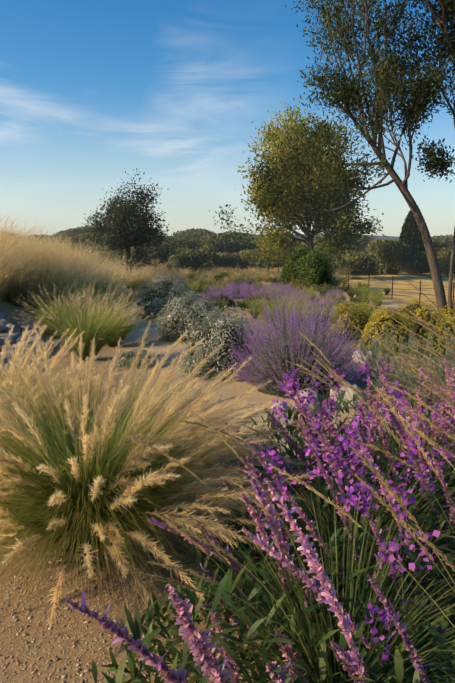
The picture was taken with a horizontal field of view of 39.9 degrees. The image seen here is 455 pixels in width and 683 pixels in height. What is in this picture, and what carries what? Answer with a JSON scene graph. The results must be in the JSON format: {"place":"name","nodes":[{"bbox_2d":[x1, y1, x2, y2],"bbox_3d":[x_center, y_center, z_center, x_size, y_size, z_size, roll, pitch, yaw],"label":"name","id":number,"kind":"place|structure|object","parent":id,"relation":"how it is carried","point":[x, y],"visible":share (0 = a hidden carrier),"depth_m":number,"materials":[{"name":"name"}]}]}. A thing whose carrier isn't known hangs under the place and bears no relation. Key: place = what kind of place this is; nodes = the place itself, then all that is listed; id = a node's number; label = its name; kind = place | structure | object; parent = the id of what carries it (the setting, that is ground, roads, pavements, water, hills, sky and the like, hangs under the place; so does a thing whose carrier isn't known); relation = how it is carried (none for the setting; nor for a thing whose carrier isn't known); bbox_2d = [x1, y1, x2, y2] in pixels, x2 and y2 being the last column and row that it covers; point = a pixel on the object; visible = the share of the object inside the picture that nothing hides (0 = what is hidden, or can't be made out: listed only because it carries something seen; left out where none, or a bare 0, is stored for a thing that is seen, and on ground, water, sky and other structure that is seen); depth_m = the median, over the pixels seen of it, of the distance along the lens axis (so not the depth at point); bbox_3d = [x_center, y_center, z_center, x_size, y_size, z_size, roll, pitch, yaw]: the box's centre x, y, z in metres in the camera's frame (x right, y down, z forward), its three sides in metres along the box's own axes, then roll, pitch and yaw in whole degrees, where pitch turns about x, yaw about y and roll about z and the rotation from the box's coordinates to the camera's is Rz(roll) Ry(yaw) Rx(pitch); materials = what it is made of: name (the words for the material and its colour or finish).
{"place":"outdoors","nodes":[
{"label":"outdoors","id":0,"kind":"place"},
{"bbox_2d":[0,211,149,310],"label":"dry grass field","id":1,"kind":"structure","parent":0,"point":[23,256],"depth_m":10.84,"materials":[{"name":"beige plant"}]},
{"bbox_2d":[8,260,156,360],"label":"ornamental grass","id":2,"kind":"structure","parent":0,"point":[98,320],"depth_m":8.67,"materials":[{"name":"green plant"}]},
{"bbox_2d":[99,257,353,293],"bbox_3d":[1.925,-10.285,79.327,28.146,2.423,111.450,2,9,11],"label":"dry grass","id":3,"kind":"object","parent":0,"point":[252,279],"visible":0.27,"depth_m":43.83,"materials":[{"name":"plant"}]},
{"bbox_2d":[79,168,175,272],"bbox_3d":[-6.410,-7.602,39.507,6.391,6.464,4.848,9,12,45],"label":"olive tree","id":4,"kind":"object","parent":3,"relation":"on","point":[117,220],"depth_m":38.78,"materials":[{"name":"green plant"}]},
{"bbox_2d":[201,283,238,307],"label":"lavender bush","id":5,"kind":"object","parent":3,"relation":"on","point":[213,293],"depth_m":29.72,"materials":[{"name":"purple plant"}]},
{"bbox_2d":[222,279,254,298],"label":"lavender bush","id":6,"kind":"object","parent":3,"relation":"on","point":[240,288],"depth_m":34.09,"materials":[{"name":"purple plant"}]},
{"bbox_2d":[232,282,282,308],"bbox_3d":[1.374,-2.170,29.189,2.425,1.320,2.304,0,9,2],"label":"purple drift","id":7,"kind":"object","parent":3,"relation":"on","point":[245,295],"depth_m":28.97,"materials":[{"name":"purple plant"}]},
{"bbox_2d":[264,281,296,298],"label":"lavender bush","id":8,"kind":"object","parent":3,"relation":"on","point":[283,287],"depth_m":33.35,"materials":[{"name":"purple plant"}]},
{"bbox_2d":[234,98,386,265],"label":"broad tree","id":9,"kind":"object","parent":3,"relation":"on","point":[343,217],"depth_m":52.51,"materials":[{"name":"green plant"}]},
{"bbox_2d":[307,294,337,313],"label":"lavender bush","id":10,"kind":"object","parent":3,"relation":"on","point":[315,301],"depth_m":25.45,"materials":[{"name":"purple plant"}]},
{"bbox_2d":[0,252,454,682],"bbox_3d":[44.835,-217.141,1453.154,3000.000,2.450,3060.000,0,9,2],"label":"ground","id":11,"kind":"structure","parent":0,"point":[7,308],"depth_m":2.41,"materials":[{"name":"beige soil"}]},
{"bbox_2d":[0,311,7,318],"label":"rock","id":12,"kind":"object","parent":11,"relation":"on","point":[3,315],"visible":0.76,"depth_m":8.97,"materials":[{"name":"grey stone"}]},
{"bbox_2d":[0,319,10,324],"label":"rock","id":13,"kind":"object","parent":11,"relation":"on","point":[4,321],"visible":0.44,"depth_m":8.62,"materials":[{"name":"stone"}]},
{"bbox_2d":[0,350,18,358],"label":"rock","id":14,"kind":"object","parent":11,"relation":"on","point":[6,354],"visible":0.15,"depth_m":7.00,"materials":[{"name":"stone"}]},
{"bbox_2d":[3,323,20,332],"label":"rock","id":15,"kind":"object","parent":11,"relation":"on","point":[16,329],"visible":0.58,"depth_m":8.51,"materials":[{"name":"grey stone"}]},
{"bbox_2d":[8,337,16,342],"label":"rock","id":16,"kind":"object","parent":11,"relation":"on","point":[13,339],"visible":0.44,"depth_m":7.88,"materials":[{"name":"grey stone"}]},
{"bbox_2d":[5,332,25,340],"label":"rock","id":17,"kind":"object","parent":11,"relation":"on","point":[19,335],"visible":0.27,"depth_m":8.03,"materials":[{"name":"grey stone"}]},
{"bbox_2d":[12,341,32,349],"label":"rock","id":18,"kind":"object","parent":11,"relation":"on","point":[29,345],"visible":0.27,"depth_m":7.69,"materials":[{"name":"stone"}]},
{"bbox_2d":[19,326,38,332],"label":"rock","id":19,"kind":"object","parent":11,"relation":"on","point":[22,328],"visible":0.29,"depth_m":8.74,"materials":[{"name":"grey stone"}]},
{"bbox_2d":[25,330,45,339],"bbox_3d":[-2.691,-0.089,8.510,0.412,0.127,0.297,-13,5,-20],"label":"rock","id":20,"kind":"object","parent":11,"relation":"on","point":[30,332],"visible":0.31,"depth_m":8.43,"materials":[{"name":"stone"}]},
{"bbox_2d":[26,335,47,343],"bbox_3d":[-2.499,0.001,8.181,0.339,0.170,0.446,4,-1,-17],"label":"rock","id":21,"kind":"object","parent":11,"relation":"on","point":[44,340],"visible":0.19,"depth_m":8.05,"materials":[{"name":"grey stone"}]},
{"bbox_2d":[34,345,52,353],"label":"rock","id":22,"kind":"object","parent":11,"relation":"on","point":[37,349],"visible":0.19,"depth_m":7.68,"materials":[{"name":"beige stone"}]},
{"bbox_2d":[35,341,56,350],"bbox_3d":[-2.370,0.063,8.011,0.261,0.111,0.306,7,14,20],"label":"rock","id":23,"kind":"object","parent":11,"relation":"on","point":[44,343],"visible":0.15,"depth_m":8.01,"materials":[{"name":"stone"}]},
{"bbox_2d":[60,552,109,564],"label":"ornamental grass","id":24,"kind":"structure","parent":11,"relation":"on","point":[82,561],"depth_m":2.68,"materials":[{"name":"brown"}]},
{"bbox_2d":[0,501,261,682],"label":"gravel","id":25,"kind":"structure","parent":11,"relation":"on","point":[74,643],"depth_m":2.29,"materials":[{"name":"beige gravel"}]},
{"bbox_2d":[166,258,189,270],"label":"shrub","id":26,"kind":"object","parent":11,"relation":"on","point":[180,263],"visible":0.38,"depth_m":54.73,"materials":[{"name":"grey"}]},
{"bbox_2d":[65,584,308,682],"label":"salvia","id":27,"kind":"object","parent":11,"relation":"on","point":[198,643],"visible":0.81,"depth_m":1.39,"materials":[{"name":"purple plant"}]},
{"bbox_2d":[197,257,213,271],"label":"shrub","id":28,"kind":"object","parent":11,"relation":"on","point":[209,263],"visible":0.1,"depth_m":64.49,"materials":[{"name":"green"}]},
{"bbox_2d":[0,232,451,274],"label":"distant trees","id":29,"kind":"object","parent":11,"relation":"on","point":[388,249],"materials":[{"name":"green plant"}]},
{"bbox_2d":[57,241,454,274],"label":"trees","id":30,"kind":"object","parent":11,"relation":"on","point":[191,259],"visible":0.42,"depth_m":63.38,"materials":[{"name":"green plant"}]},
{"bbox_2d":[142,248,162,264],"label":"shrub","id":31,"kind":"object","parent":30,"relation":"on","point":[148,263],"visible":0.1,"depth_m":63.53,"materials":[{"name":"green"}]},
{"bbox_2d":[199,238,238,249],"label":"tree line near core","id":32,"kind":"object","parent":30,"relation":"on","point":[221,246],"visible":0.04,"depth_m":86.17,"materials":[{"name":"green plant"}]},
{"bbox_2d":[221,256,236,270],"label":"shrub","id":33,"kind":"object","parent":30,"relation":"on","point":[231,260],"visible":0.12,"depth_m":67.00,"materials":[{"name":"green"}]},
{"bbox_2d":[182,267,387,333],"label":"bushes","id":34,"kind":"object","parent":11,"relation":"on","point":[373,297],"visible":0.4,"depth_m":28.07,"materials":[{"name":"green plant"}]},
{"bbox_2d":[271,285,311,307],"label":"lavender bush","id":35,"kind":"object","parent":11,"relation":"on","point":[288,294],"depth_m":27.55,"materials":[{"name":"purple plant"}]},
{"bbox_2d":[184,271,399,335],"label":"green meadow grass","id":36,"kind":"structure","parent":11,"relation":"on","point":[321,290],"depth_m":27.92,"materials":[{"name":"green plant"}]},
{"bbox_2d":[280,244,335,290],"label":"round bush","id":37,"kind":"object","parent":11,"relation":"on","point":[309,254],"depth_m":40.10,"materials":[{"name":"green plant"}]},
{"bbox_2d":[167,254,454,305],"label":"dry grass","id":38,"kind":"structure","parent":11,"relation":"on","point":[415,278],"depth_m":47.85,"materials":[{"name":"beige plant"}]},
{"bbox_2d":[209,0,454,312],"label":"tall tree","id":39,"kind":"object","parent":11,"relation":"on","point":[419,83],"depth_m":21.59,"materials":[{"name":"green plant"}]},
{"bbox_2d":[325,287,346,303],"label":"lavender bush","id":40,"kind":"object","parent":11,"relation":"on","point":[338,293],"visible":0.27,"depth_m":29.29,"materials":[{"name":"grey plant"}]},
{"bbox_2d":[242,480,431,682],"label":"salvia","id":41,"kind":"object","parent":11,"relation":"on","point":[329,597],"visible":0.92,"depth_m":1.47,"materials":[{"name":"purple plant"}]},
{"bbox_2d":[324,300,373,339],"bbox_3d":[2.414,-0.414,12.297,1.026,0.845,1.095,0,9,2],"label":"yellow shrub","id":42,"kind":"object","parent":11,"relation":"on","point":[351,314],"depth_m":11.99,"materials":[{"name":"plant"}]},
{"bbox_2d":[268,265,454,305],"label":"fence","id":43,"kind":"object","parent":11,"relation":"on","point":[453,284],"visible":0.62,"depth_m":33.75,"materials":[{"name":"brown"}]},
{"bbox_2d":[351,255,372,271],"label":"shrub","id":44,"kind":"object","parent":11,"relation":"on","point":[366,261],"visible":0.21,"depth_m":63.64,"materials":[{"name":"green"}]},
{"bbox_2d":[353,349,379,363],"bbox_3d":[1.715,0.200,7.544,0.270,0.182,0.388,-3,15,-33],"label":"boulder","id":45,"kind":"object","parent":11,"relation":"on","point":[359,355],"visible":0.21,"depth_m":7.54,"materials":[{"name":"stone"}]},
{"bbox_2d":[361,360,391,380],"bbox_3d":[1.519,0.288,6.393,0.282,0.226,0.263,5,10,30],"label":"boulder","id":46,"kind":"object","parent":11,"relation":"on","point":[366,374],"visible":0.19,"depth_m":6.33,"materials":[{"name":"stone"}]},
{"bbox_2d":[357,307,414,355],"bbox_3d":[2.254,-0.150,8.874,0.856,0.712,0.905,0,9,2],"label":"yellow shrub","id":47,"kind":"object","parent":11,"relation":"on","point":[372,323],"depth_m":8.68,"materials":[{"name":"yellow plant"}]},
{"bbox_2d":[373,257,399,273],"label":"shrub","id":48,"kind":"object","parent":11,"relation":"on","point":[384,264],"visible":0.31,"depth_m":63.37,"materials":[{"name":"green"}]},
{"bbox_2d":[380,386,402,398],"bbox_3d":[1.501,0.446,5.729,0.200,0.136,0.208,3,9,18],"label":"boulder","id":49,"kind":"object","parent":11,"relation":"on","point":[392,390],"visible":0.19,"depth_m":5.68,"materials":[{"name":"stone"}]},
{"bbox_2d":[399,210,425,271],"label":"cypress","id":50,"kind":"object","parent":11,"relation":"on","point":[410,235],"visible":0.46,"depth_m":67.37,"materials":[{"name":"green plant"}]},
{"bbox_2d":[400,258,424,273],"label":"shrub","id":51,"kind":"object","parent":11,"relation":"on","point":[409,266],"visible":0.56,"depth_m":61.29,"materials":[{"name":"green"}]},
{"bbox_2d":[391,297,440,324],"bbox_3d":[6.518,-0.955,21.784,2.070,1.242,2.120,0,9,2],"label":"yellow shrub","id":52,"kind":"object","parent":11,"relation":"on","point":[411,303],"depth_m":21.54,"materials":[{"name":"yellow plant"}]},
{"bbox_2d":[406,303,454,359],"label":"yellow shrub","id":53,"kind":"object","parent":11,"relation":"on","point":[437,314],"depth_m":8.70,"materials":[{"name":"yellow plant"}]},
{"bbox_2d":[438,302,454,326],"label":"yellow shrub","id":54,"kind":"object","parent":11,"relation":"on","point":[444,310],"depth_m":22.37,"materials":[{"name":"yellow plant"}]},
{"bbox_3d":[-2.749,0.097,7.405,0.154,0.060,0.155,8,11,30],"label":"scree","id":55,"kind":"object","parent":11,"relation":"on","visible":0},
{"bbox_2d":[0,339,5,347],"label":"rock","id":56,"kind":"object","parent":55,"relation":"on","point":[1,342],"visible":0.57,"depth_m":7.44,"materials":[{"name":"grey stone"}]},
{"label":"tree line","id":57,"kind":"structure","parent":11,"relation":"on","visible":0},
{"bbox_2d":[23,225,452,250],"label":"hills","id":58,"kind":"structure","parent":57,"relation":"on","point":[447,239],"depth_m":163.20,"materials":[{"name":"green plant"}]},
{"bbox_2d":[0,0,454,236],"label":"sky","id":59,"kind":"structure","parent":0,"point":[92,92],"materials":[{"name":"blue"}]},
{"bbox_2d":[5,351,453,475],"bbox_3d":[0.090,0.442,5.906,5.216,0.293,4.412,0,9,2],"label":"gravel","id":60,"kind":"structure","parent":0,"point":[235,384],"depth_m":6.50,"materials":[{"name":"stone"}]},
{"bbox_2d":[103,304,446,682],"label":"garden path","id":61,"kind":"structure","parent":0,"point":[129,343],"depth_m":5.58,"materials":[{"name":"beige gravel"}]},
{"bbox_2d":[110,348,157,368],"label":"green clump","id":62,"kind":"object","parent":61,"relation":"on","point":[124,362],"depth_m":7.00,"materials":[{"name":"plant"}]},
{"bbox_2d":[0,315,320,660],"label":"fountain grass","id":63,"kind":"object","parent":61,"relation":"on","point":[82,490],"depth_m":2.50,"materials":[{"name":"beige plant"}]},
{"bbox_2d":[135,270,196,321],"bbox_3d":[-1.290,-0.911,13.135,1.520,1.154,1.365,0,9,2],"label":"white shrub","id":64,"kind":"object","parent":61,"relation":"on","point":[148,292],"depth_m":12.86,"materials":[{"name":"grey plant"}]},
{"bbox_2d":[155,290,223,341],"bbox_3d":[-0.517,-0.354,9.096,1.083,0.771,1.054,0,9,2],"label":"white shrub","id":65,"kind":"object","parent":61,"relation":"on","point":[201,305],"depth_m":8.85,"materials":[{"name":"white plant"}]},
{"bbox_2d":[146,450,279,533],"bbox_3d":[-0.048,0.710,2.855,0.773,0.430,0.378,0,9,2],"label":"salvia","id":66,"kind":"object","parent":61,"relation":"on","point":[241,463],"visible":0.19,"depth_m":2.77,"materials":[{"name":"purple plant"}]},
{"bbox_2d":[177,302,264,382],"bbox_3d":[-0.049,0.019,6.739,0.985,0.866,0.893,0,9,2],"label":"white shrub","id":67,"kind":"object","parent":61,"relation":"on","point":[209,323],"depth_m":6.51,"materials":[{"name":"grey plant"}]},
{"bbox_2d":[147,456,323,653],"bbox_3d":[0.039,0.716,2.060,0.646,0.650,0.450,0,9,2],"label":"salvia","id":68,"kind":"object","parent":61,"relation":"on","point":[260,493],"visible":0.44,"depth_m":2.09,"materials":[{"name":"purple plant"}]},
{"bbox_2d":[197,403,326,486],"bbox_3d":[0.203,0.573,3.363,0.574,0.561,0.516,-5,10,-30],"label":"salvia","id":69,"kind":"object","parent":61,"relation":"on","point":[321,412],"visible":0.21,"depth_m":3.34,"materials":[{"name":"purple plant"}]},
{"bbox_2d":[83,387,454,682],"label":"salvia","id":70,"kind":"object","parent":61,"relation":"on","point":[137,628],"depth_m":2.00,"materials":[{"name":"plant"}]},
{"bbox_2d":[260,357,454,682],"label":"magenta flowers","id":71,"kind":"object","parent":70,"relation":"attached to","point":[352,501],"visible":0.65,"depth_m":2.30,"materials":[{"name":"purple plant"}]},
{"bbox_2d":[271,401,288,411],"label":"boulder","id":72,"kind":"object","parent":61,"relation":"on","point":[281,406],"visible":0.48,"depth_m":5.32,"materials":[{"name":"stone"}]},
{"bbox_2d":[122,281,454,682],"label":"foxtail grass","id":73,"kind":"structure","parent":61,"relation":"on","point":[304,652],"depth_m":1.83,"materials":[{"name":"green plant"}]},
{"bbox_2d":[222,290,365,393],"bbox_3d":[0.657,-0.005,6.118,1.438,1.006,1.465,0,9,2],"label":"purple shrub","id":74,"kind":"object","parent":61,"relation":"on","point":[265,359],"visible":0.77,"depth_m":5.94,"materials":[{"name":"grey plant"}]},
{"bbox_2d":[258,344,335,398],"bbox_3d":[0.681,0.286,6.145,0.775,0.534,0.770,0,9,2],"label":"lavender bush","id":75,"kind":"object","parent":61,"relation":"on","point":[281,393],"visible":0.21,"depth_m":5.92,"materials":[{"name":"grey plant"}]},
{"bbox_2d":[222,388,386,513],"bbox_3d":[0.378,0.525,2.867,0.819,0.792,0.482,7,11,38],"label":"salvia","id":76,"kind":"object","parent":61,"relation":"on","point":[318,431],"visible":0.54,"depth_m":2.81,"materials":[{"name":"purple plant"}]},
{"bbox_2d":[290,388,321,411],"bbox_3d":[0.706,0.505,5.513,0.277,0.191,0.443,6,0,-8],"label":"boulder","id":77,"kind":"object","parent":61,"relation":"on","point":[306,393],"visible":0.29,"depth_m":5.43,"materials":[{"name":"stone"}]},
{"bbox_2d":[292,393,335,455],"bbox_3d":[0.565,0.540,3.998,0.376,0.439,0.314,3,9,19],"label":"salvia","id":78,"kind":"object","parent":61,"relation":"on","point":[301,418],"visible":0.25,"depth_m":3.98,"materials":[{"name":"purple plant"}]},
{"bbox_2d":[246,429,422,636],"bbox_3d":[0.346,0.682,2.112,0.677,0.700,0.686,-7,11,-38],"label":"salvia","id":79,"kind":"object","parent":61,"relation":"on","point":[341,493],"visible":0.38,"depth_m":2.18,"materials":[{"name":"purple plant"}]},
{"bbox_2d":[330,381,368,408],"bbox_3d":[1.079,0.474,5.606,0.335,0.230,0.410,-6,10,-34],"label":"boulder","id":80,"kind":"object","parent":61,"relation":"on","point":[351,392],"visible":0.42,"depth_m":5.49,"materials":[{"name":"stone"}]},
{"bbox_2d":[319,375,415,461],"bbox_3d":[0.784,0.519,3.475,0.523,0.623,0.306,4,10,26],"label":"salvia","id":81,"kind":"object","parent":61,"relation":"on","point":[327,425],"visible":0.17,"depth_m":3.50,"materials":[{"name":"purple plant"}]},
{"bbox_2d":[340,382,454,527],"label":"salvia","id":82,"kind":"object","parent":61,"relation":"on","point":[401,432],"visible":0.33,"depth_m":2.58,"materials":[{"name":"purple plant"}]},
{"bbox_2d":[351,320,454,403],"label":"grey feathery plants","id":83,"kind":"object","parent":61,"relation":"on","point":[392,356],"visible":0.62,"depth_m":5.46,"materials":[{"name":"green plant"}]},
{"bbox_2d":[376,362,454,466],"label":"salvia","id":84,"kind":"object","parent":61,"relation":"on","point":[442,422],"visible":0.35,"depth_m":3.29,"materials":[{"name":"purple plant"}]},
{"bbox_2d":[398,449,454,635],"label":"salvia","id":85,"kind":"object","parent":61,"relation":"on","point":[439,471],"visible":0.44,"depth_m":2.11,"materials":[{"name":"purple plant"}]},
{"bbox_2d":[443,357,454,411],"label":"salvia","id":86,"kind":"object","parent":61,"relation":"on","point":[447,371],"visible":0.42,"depth_m":3.76,"materials":[{"name":"purple plant"}]},
{"bbox_2d":[252,234,398,240],"bbox_3d":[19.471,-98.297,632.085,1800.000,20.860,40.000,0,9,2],"label":"distant hills","id":87,"kind":"structure","parent":0,"point":[384,237],"depth_m":643.44,"materials":[{"name":"green plant"}]},
{"bbox_2d":[255,280,436,312],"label":"path","id":88,"kind":"structure","parent":0,"point":[388,302],"depth_m":32.29,"materials":[{"name":"beige gravel"}]},
{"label":"scree","id":89,"kind":"object","parent":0,"visible":0},
{"bbox_2d":[24,318,39,323],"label":"rock","id":90,"kind":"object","parent":89,"relation":"on","point":[31,321],"visible":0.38,"depth_m":9.41,"materials":[{"name":"grey stone"}]}
]}

